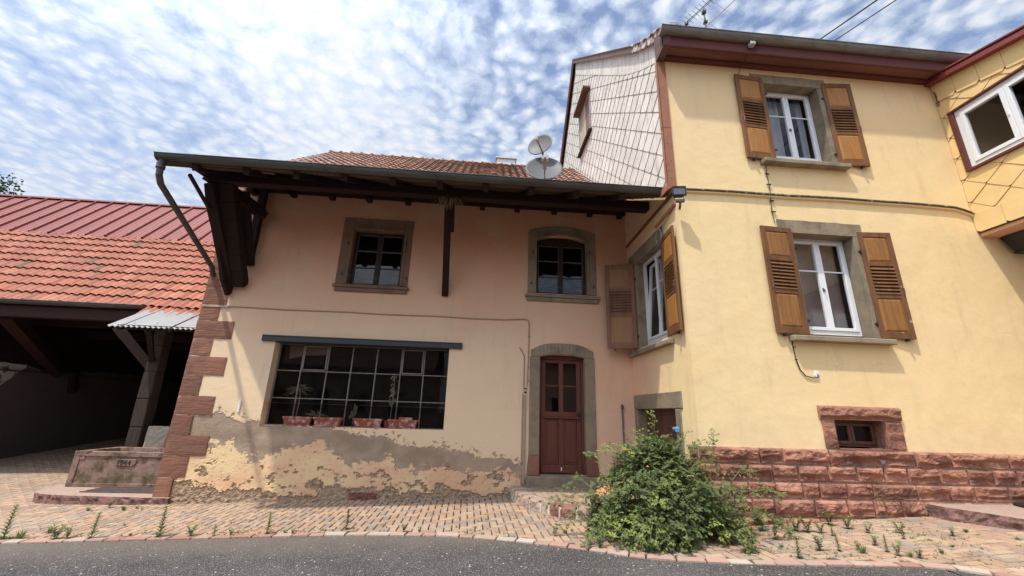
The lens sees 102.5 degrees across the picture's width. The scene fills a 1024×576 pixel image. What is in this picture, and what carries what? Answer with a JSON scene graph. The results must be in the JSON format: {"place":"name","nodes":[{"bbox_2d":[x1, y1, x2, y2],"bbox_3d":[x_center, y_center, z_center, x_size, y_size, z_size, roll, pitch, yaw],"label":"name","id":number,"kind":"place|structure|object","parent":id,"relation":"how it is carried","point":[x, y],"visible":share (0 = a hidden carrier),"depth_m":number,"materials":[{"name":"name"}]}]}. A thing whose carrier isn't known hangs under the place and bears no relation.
{"place":"outdoors","nodes":[
{"label":"outdoors","id":0,"kind":"place"},
{"bbox_2d":[0,536,985,575],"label":"road","id":1,"kind":"structure","parent":0,"point":[368,556],"depth_m":4.19,"materials":[{"name":"grey asphalt"}]},
{"bbox_2d":[0,437,1023,575],"bbox_3d":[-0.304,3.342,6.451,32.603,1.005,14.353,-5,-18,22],"label":"pavement","id":2,"kind":"structure","parent":0,"point":[24,478],"depth_m":5.45,"materials":[{"name":"beige stone"}]},
{"bbox_2d":[0,504,19,539],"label":"weed","id":3,"kind":"object","parent":2,"relation":"on","point":[6,527],"visible":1,"depth_m":4.96,"materials":[{"name":"green plant"}]},
{"bbox_2d":[0,172,25,194],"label":"leafy tree","id":4,"kind":"object","parent":2,"relation":"on","point":[2,188],"visible":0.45,"depth_m":19.64,"materials":[{"name":"green plant"}]},
{"bbox_2d":[11,529,26,538],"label":"weed","id":5,"kind":"object","parent":2,"relation":"on","point":[20,536],"visible":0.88,"depth_m":4.94,"materials":[{"name":"green plant"}]},
{"bbox_2d":[87,511,102,538],"bbox_3d":[-5.072,2.880,5.002,0.142,0.300,0.131,-5,-18,21],"label":"weed","id":6,"kind":"object","parent":2,"relation":"on","point":[94,526],"visible":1,"depth_m":5.00,"materials":[{"name":"green plant"}]},
{"bbox_2d":[32,485,170,504],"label":"stone slab","id":7,"kind":"structure","parent":2,"relation":"on","point":[60,494],"depth_m":6.77,"materials":[{"name":"pink stone"}]},
{"bbox_2d":[65,447,164,486],"bbox_3d":[-7.239,3.479,8.024,1.748,0.609,0.976,3,-17,-4],"label":"stone trough","id":8,"kind":"object","parent":7,"relation":"on","point":[124,467],"visible":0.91,"depth_m":7.58,"materials":[{"name":"pink stone"}]},
{"bbox_2d":[79,486,153,493],"bbox_3d":[-6.728,3.578,7.285,1.340,0.018,0.490,3,-17,-4],"label":"iron grate","id":9,"kind":"object","parent":7,"relation":"on","point":[140,490],"visible":0.77,"depth_m":7.20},
{"bbox_2d":[0,194,215,458],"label":"barn","id":10,"kind":"structure","parent":2,"relation":"on","point":[77,276],"depth_m":11.56,"materials":[{"name":"red tile"}]},
{"bbox_2d":[108,309,199,361],"bbox_3d":[-7.221,0.987,9.015,2.360,1.247,0.980,3,-17,-4],"label":"corrugated canopy","id":11,"kind":"object","parent":10,"relation":"attached to","point":[148,322],"visible":0.61,"depth_m":8.84,"materials":[{"name":"metal"}]},
{"bbox_2d":[143,426,169,447],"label":"masonry block","id":12,"kind":"structure","parent":2,"relation":"on","point":[155,437],"depth_m":8.64,"materials":[{"name":"stone"}]},
{"bbox_2d":[153,505,168,536],"bbox_3d":[-4.285,2.869,5.055,0.179,0.350,0.171,-4,-18,17],"label":"weed","id":13,"kind":"object","parent":2,"relation":"on","point":[161,528],"visible":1,"depth_m":5.06,"materials":[{"name":"green plant"}]},
{"bbox_2d":[176,496,509,505],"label":"plaster crumbs","id":14,"kind":"object","parent":2,"relation":"on","point":[346,501],"visible":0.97,"depth_m":7.00,"materials":[{"name":"beige paint"}]},
{"bbox_2d":[344,508,350,527],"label":"weed","id":15,"kind":"object","parent":2,"relation":"on","point":[347,519],"visible":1,"depth_m":5.35,"materials":[{"name":"green plant"}]},
{"bbox_2d":[152,150,668,503],"bbox_3d":[-2.011,0.236,12.155,8.664,10.393,11.944,3,-17,-4],"label":"farmhouse","id":16,"kind":"object","parent":2,"relation":"on","point":[463,302],"visible":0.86,"depth_m":7.88,"materials":[{"name":"paint"}]},
{"bbox_2d":[237,400,241,411],"bbox_3d":[-4.863,2.104,7.331,0.034,0.200,0.023,3,-17,-4],"label":"thermometer","id":17,"kind":"object","parent":16,"relation":"attached to","point":[239,405],"visible":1,"depth_m":7.33,"materials":[{"name":"white plastic"}]},
{"bbox_2d":[281,416,312,425],"bbox_3d":[-3.877,2.408,7.439,0.500,0.158,0.150,3,-17,-4],"label":"planter","id":18,"kind":"object","parent":16,"relation":"on","point":[295,421],"visible":0.92,"depth_m":7.39,"materials":[{"name":"ceramic"}]},
{"bbox_2d":[283,384,311,415],"bbox_3d":[-4.125,2.196,7.834,0.556,0.704,0.511,14,-21,-34],"label":"dead plant","id":19,"kind":"object","parent":16,"relation":"on","point":[301,388],"visible":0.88,"depth_m":7.85,"materials":[{"name":"brown plant"}]},
{"bbox_2d":[304,410,328,416],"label":"dead plant","id":20,"kind":"object","parent":16,"relation":"on","point":[313,413],"visible":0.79,"depth_m":7.72,"materials":[{"name":"brown plant"}]},
{"bbox_2d":[312,417,343,426],"bbox_3d":[-3.347,2.436,7.475,0.495,0.158,0.150,3,-17,-4],"label":"planter","id":21,"kind":"object","parent":16,"relation":"on","point":[326,422],"visible":0.99,"depth_m":7.42,"materials":[{"name":"ceramic"}]},
{"bbox_2d":[348,406,357,424],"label":"dead plant","id":22,"kind":"object","parent":16,"relation":"in","point":[352,414],"visible":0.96,"depth_m":7.80,"materials":[{"name":"brown plant"}]},
{"bbox_2d":[266,344,448,429],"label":"window","id":23,"kind":"structure","parent":16,"relation":"in","point":[347,377],"depth_m":10.61,"materials":[{"name":"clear glass"}]},
{"bbox_2d":[353,418,382,427],"bbox_3d":[-2.637,2.473,7.522,0.510,0.158,0.150,3,-17,-4],"label":"planter","id":24,"kind":"object","parent":16,"relation":"on","point":[366,423],"visible":0.99,"depth_m":7.47,"materials":[{"name":"ceramic"}]},
{"bbox_2d":[349,232,404,285],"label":"window","id":25,"kind":"structure","parent":16,"relation":"in","point":[376,255],"depth_m":9.74,"materials":[{"name":"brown wood"}]},
{"bbox_2d":[384,420,388,427],"bbox_3d":[-2.300,2.503,7.562,0.136,0.145,0.136,3,-17,-4],"label":"flower pot","id":26,"kind":"object","parent":16,"relation":"on","point":[386,424],"visible":0.73,"depth_m":7.51,"materials":[{"name":"red ceramic"}]},
{"bbox_2d":[389,375,397,418],"bbox_3d":[-2.298,2.152,7.925,0.179,0.951,0.050,3,-17,-4],"label":"dead plant","id":27,"kind":"object","parent":16,"relation":"in","point":[393,394],"visible":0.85,"depth_m":7.95,"materials":[{"name":"brown plant"}]},
{"bbox_2d":[387,419,417,428],"bbox_3d":[-2.012,2.506,7.564,0.535,0.158,0.150,3,-17,-4],"label":"planter","id":28,"kind":"object","parent":16,"relation":"on","point":[401,424],"visible":0.98,"depth_m":7.51,"materials":[{"name":"ceramic"}]},
{"bbox_2d":[399,417,412,419],"bbox_3d":[-1.960,2.412,7.587,0.240,0.046,0.080,3,-17,-4],"label":"brick","id":29,"kind":"object","parent":28,"relation":"on","point":[404,418],"visible":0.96,"depth_m":7.55,"materials":[{"name":"ceramic"}]},
{"bbox_2d":[495,156,516,164],"bbox_3d":[-0.222,-4.374,14.632,0.740,0.360,0.450,3,-17,-4],"label":"chimney cap","id":30,"kind":"object","parent":16,"relation":"on","point":[507,160],"visible":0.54,"depth_m":14.48,"materials":[{"name":"metal"}]},
{"bbox_2d":[525,155,562,178],"bbox_3d":[0.721,-2.691,9.218,0.651,1.050,0.633,17,-22,-40],"label":"satellite dish","id":31,"kind":"object","parent":16,"relation":"attached to","point":[543,167],"visible":0.97,"depth_m":9.24,"materials":[{"name":"grey metal"}]},
{"bbox_2d":[528,134,551,154],"bbox_3d":[0.649,-3.320,9.507,0.430,0.597,0.460,8,-18,-19],"label":"satellite dish","id":32,"kind":"object","parent":31,"relation":"attached to","point":[540,144],"visible":1,"depth_m":9.51,"materials":[{"name":"grey metal"}]},
{"bbox_2d":[536,238,585,294],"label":"window","id":33,"kind":"structure","parent":16,"relation":"in","point":[560,262],"depth_m":10.01,"materials":[{"name":"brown wood"}]},
{"bbox_2d":[539,355,584,474],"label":"door","id":34,"kind":"structure","parent":16,"relation":"in","point":[561,414],"depth_m":7.86,"materials":[{"name":"paint"}]},
{"bbox_2d":[621,404,624,446],"bbox_3d":[2.084,2.877,7.646,0.046,1.369,0.092,3,-17,-4],"label":"iron pipe","id":35,"kind":"object","parent":16,"relation":"attached to","point":[622,407],"visible":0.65,"depth_m":7.74,"materials":[{"name":"grey metal"}]},
{"bbox_2d":[0,532,1021,575],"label":"kerb","id":36,"kind":"structure","parent":2,"relation":"on","point":[822,563],"depth_m":4.56,"materials":[{"name":"pink stone"}]},
{"bbox_2d":[47,523,70,539],"bbox_3d":[-5.451,2.919,4.927,0.208,0.181,0.140,7,-18,-16],"label":"weed","id":37,"kind":"object","parent":36,"relation":"on","point":[54,532],"visible":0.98,"depth_m":4.93,"materials":[{"name":"green plant"}]},
{"bbox_2d":[65,526,73,538],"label":"weed","id":38,"kind":"object","parent":36,"relation":"on","point":[69,532],"visible":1,"depth_m":4.95,"materials":[{"name":"green plant"}]},
{"bbox_2d":[187,523,199,535],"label":"weed","id":39,"kind":"object","parent":36,"relation":"on","point":[189,533],"visible":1,"depth_m":5.05,"materials":[{"name":"green plant"}]},
{"bbox_2d":[263,512,272,533],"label":"weed","id":40,"kind":"object","parent":36,"relation":"on","point":[268,526],"visible":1,"depth_m":5.15,"materials":[{"name":"green plant"}]},
{"bbox_2d":[597,537,605,547],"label":"weed","id":41,"kind":"object","parent":36,"relation":"on","point":[598,541],"visible":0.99,"depth_m":4.47,"materials":[{"name":"green plant"}]},
{"bbox_2d":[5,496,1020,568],"bbox_3d":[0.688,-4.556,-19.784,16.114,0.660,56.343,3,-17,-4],"label":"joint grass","id":42,"kind":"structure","parent":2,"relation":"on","point":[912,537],"depth_m":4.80,"materials":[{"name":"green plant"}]},
{"bbox_2d":[510,486,689,522],"bbox_3d":[1.207,3.393,6.344,2.352,0.273,2.092,3,-17,-4],"label":"stoop","id":43,"kind":"object","parent":2,"relation":"on","point":[535,499],"depth_m":6.29,"materials":[{"name":"stone"}]},
{"bbox_2d":[545,410,801,554],"bbox_3d":[1.835,2.328,5.142,3.026,1.547,1.822,-2,-17,13],"label":"rose shrub","id":44,"kind":"object","parent":2,"relation":"on","point":[662,511],"visible":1,"depth_m":4.74,"materials":[{"name":"green plant"}]},
{"bbox_2d":[593,445,676,498],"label":"blossoms","id":45,"kind":"object","parent":44,"relation":"attached to","point":[603,489],"visible":0.05,"depth_m":6.30,"materials":[{"name":"plant"}]},
{"bbox_2d":[751,510,766,530],"bbox_3d":[3.015,2.836,5.013,0.188,0.230,0.214,-11,-21,36],"label":"weed","id":46,"kind":"object","parent":2,"relation":"on","point":[760,524],"visible":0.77,"depth_m":4.99,"materials":[{"name":"green plant"}]},
{"bbox_2d":[770,515,778,539],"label":"weed","id":47,"kind":"object","parent":2,"relation":"on","point":[774,534],"visible":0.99,"depth_m":4.67,"materials":[{"name":"green plant"}]},
{"bbox_2d":[560,23,1023,527],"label":"yellow house","id":48,"kind":"structure","parent":2,"relation":"on","point":[814,288],"depth_m":6.62,"materials":[{"name":"paint"}]},
{"bbox_2d":[580,92,589,147],"bbox_3d":[2.448,-5.335,13.325,0.195,1.500,1.260,3,-17,-4],"label":"gable window","id":49,"kind":"structure","parent":48,"relation":"in","point":[585,114],"depth_m":13.41,"materials":[{"name":"white glass"}]},
{"bbox_2d":[646,409,677,501],"bbox_3d":[2.575,2.779,6.792,0.030,1.490,1.536,3,-17,-4],"label":"hatch door","id":50,"kind":"structure","parent":48,"relation":"in","point":[665,418],"depth_m":7.02,"materials":[{"name":"brown wood"}]},
{"bbox_2d":[668,426,679,448],"bbox_3d":[2.396,2.536,5.997,0.087,0.982,0.276,3,-17,-4],"label":"water tap","id":51,"kind":"object","parent":48,"relation":"attached to","point":[676,430],"visible":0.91,"depth_m":6.00,"materials":[{"name":"blue metal"}]},
{"bbox_2d":[672,186,686,209],"bbox_3d":[2.591,-1.412,6.436,0.211,0.325,0.201,3,-17,-4],"label":"floodlight","id":52,"kind":"object","parent":48,"relation":"attached to","point":[679,192],"visible":1,"depth_m":6.39,"materials":[{"name":"black metal"}]},
{"bbox_2d":[669,0,734,28],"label":"television antenna","id":53,"kind":"object","parent":48,"relation":"attached to","point":[703,13],"visible":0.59,"depth_m":12.33,"materials":[{"name":"grey metal"}]},
{"bbox_2d":[748,41,760,47],"bbox_3d":[4.249,-4.256,7.185,0.215,0.077,0.095,3,-17,-4],"label":"light sensor","id":54,"kind":"object","parent":48,"relation":"attached to","point":[751,44],"visible":1,"depth_m":7.17,"materials":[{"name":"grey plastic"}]},
{"bbox_2d":[765,92,821,160],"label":"window","id":55,"kind":"structure","parent":48,"relation":"in","point":[791,118],"depth_m":7.67,"materials":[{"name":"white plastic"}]},
{"bbox_2d":[793,238,862,337],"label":"window","id":56,"kind":"structure","parent":48,"relation":"in","point":[853,329],"depth_m":6.63,"materials":[{"name":"white plastic"}]},
{"bbox_2d":[820,0,877,38],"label":"overhead cable","id":57,"kind":"object","parent":48,"relation":"attached to","point":[849,18],"visible":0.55,"depth_m":11.18,"materials":[{"name":"grey metal"}]},
{"bbox_2d":[834,420,877,447],"bbox_3d":[4.823,2.213,6.411,1.140,0.690,1.083,3,-17,-4],"label":"window","id":58,"kind":"structure","parent":48,"relation":"in","point":[850,433],"depth_m":5.94,"materials":[{"name":"brown wood"}]},
{"bbox_2d":[835,0,895,39],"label":"overhead cable","id":59,"kind":"object","parent":48,"relation":"attached to","point":[865,20],"visible":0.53,"depth_m":11.25,"materials":[{"name":"grey metal"}]},
{"bbox_2d":[862,480,955,516],"bbox_3d":[5.320,2.801,5.450,1.282,0.442,0.091,3,-17,-4],"label":"dry vine","id":60,"kind":"object","parent":48,"relation":"attached to","point":[884,500],"visible":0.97,"depth_m":5.43,"materials":[{"name":"brown plant"}]},
{"bbox_2d":[924,24,1023,237],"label":"annex","id":61,"kind":"object","parent":48,"relation":"attached to","point":[992,180],"visible":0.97,"depth_m":6.80,"materials":[{"name":"yellow"}]},
{"bbox_2d":[954,69,1023,166],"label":"window","id":62,"kind":"structure","parent":61,"relation":"in","point":[1009,93],"depth_m":6.79,"materials":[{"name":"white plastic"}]},
{"bbox_2d":[1001,230,1023,253],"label":"passage lamp","id":63,"kind":"object","parent":61,"relation":"hanging from","point":[1014,241],"visible":1,"depth_m":6.68,"materials":[{"name":"black metal"}]},
{"bbox_2d":[786,515,802,531],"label":"weed","id":64,"kind":"object","parent":2,"relation":"on","point":[793,524],"visible":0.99,"depth_m":4.94,"materials":[{"name":"green plant"}]},
{"bbox_2d":[794,535,802,558],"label":"weed","id":65,"kind":"object","parent":2,"relation":"on","point":[797,547],"visible":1,"depth_m":4.09,"materials":[{"name":"green plant"}]},
{"bbox_2d":[799,516,813,531],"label":"weed","id":66,"kind":"object","parent":2,"relation":"on","point":[807,525],"visible":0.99,"depth_m":4.91,"materials":[{"name":"green plant"}]},
{"bbox_2d":[811,533,825,550],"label":"weed","id":67,"kind":"object","parent":2,"relation":"on","point":[816,541],"visible":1,"depth_m":4.28,"materials":[{"name":"green plant"}]},
{"bbox_2d":[814,521,823,533],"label":"weed","id":68,"kind":"object","parent":2,"relation":"on","point":[818,527],"visible":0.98,"depth_m":4.85,"materials":[{"name":"green plant"}]},
{"bbox_2d":[821,511,833,524],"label":"weed","id":69,"kind":"object","parent":2,"relation":"on","point":[830,518],"visible":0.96,"depth_m":5.16,"materials":[{"name":"green plant"}]},
{"bbox_2d":[834,532,840,551],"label":"weed","id":70,"kind":"object","parent":2,"relation":"on","point":[837,545],"visible":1,"depth_m":4.27,"materials":[{"name":"green plant"}]},
{"bbox_2d":[838,515,851,528],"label":"weed","id":71,"kind":"object","parent":2,"relation":"on","point":[846,524],"visible":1,"depth_m":4.99,"materials":[{"name":"green plant"}]},
{"bbox_2d":[855,544,866,552],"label":"weed","id":72,"kind":"object","parent":2,"relation":"on","point":[863,550],"visible":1,"depth_m":4.17,"materials":[{"name":"green plant"}]},
{"bbox_2d":[864,522,871,532],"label":"weed","id":73,"kind":"object","parent":2,"relation":"on","point":[868,530],"visible":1,"depth_m":4.81,"materials":[{"name":"green plant"}]},
{"bbox_2d":[870,534,876,544],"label":"weed","id":74,"kind":"object","parent":2,"relation":"on","point":[874,540],"visible":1,"depth_m":4.40,"materials":[{"name":"green plant"}]},
{"bbox_2d":[882,534,889,551],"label":"weed","id":75,"kind":"object","parent":2,"relation":"on","point":[885,545],"visible":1,"depth_m":4.20,"materials":[{"name":"green plant"}]},
{"bbox_2d":[889,541,903,556],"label":"weed","id":76,"kind":"object","parent":2,"relation":"on","point":[898,547],"visible":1,"depth_m":4.08,"materials":[{"name":"green plant"}]},
{"bbox_2d":[892,521,903,532],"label":"weed","id":77,"kind":"object","parent":2,"relation":"on","point":[893,522],"visible":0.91,"depth_m":4.79,"materials":[{"name":"green plant"}]},
{"bbox_2d":[904,551,913,557],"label":"weed","id":78,"kind":"object","parent":2,"relation":"on","point":[910,555],"visible":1,"depth_m":4.02,"materials":[{"name":"green plant"}]},
{"bbox_2d":[910,547,923,557],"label":"weed","id":79,"kind":"object","parent":2,"relation":"on","point":[919,554],"visible":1,"depth_m":3.99,"materials":[{"name":"green plant"}]},
{"bbox_2d":[948,527,954,535],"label":"weed","id":80,"kind":"object","parent":2,"relation":"on","point":[951,533],"visible":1,"depth_m":4.63,"materials":[{"name":"green plant"}]},
{"bbox_2d":[927,503,1023,531],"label":"side step","id":81,"kind":"object","parent":2,"relation":"on","point":[1011,517],"visible":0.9,"depth_m":5.12,"materials":[{"name":"stone"}]},
{"bbox_2d":[1013,503,1023,507],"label":"door mat","id":82,"kind":"object","parent":81,"relation":"on","point":[1019,504],"depth_m":5.47,"materials":[{"name":"black metal"}]},
{"bbox_2d":[0,0,1023,206],"label":"sky","id":83,"kind":"structure","parent":0,"point":[89,89],"materials":[{"name":"blue"}]}
]}

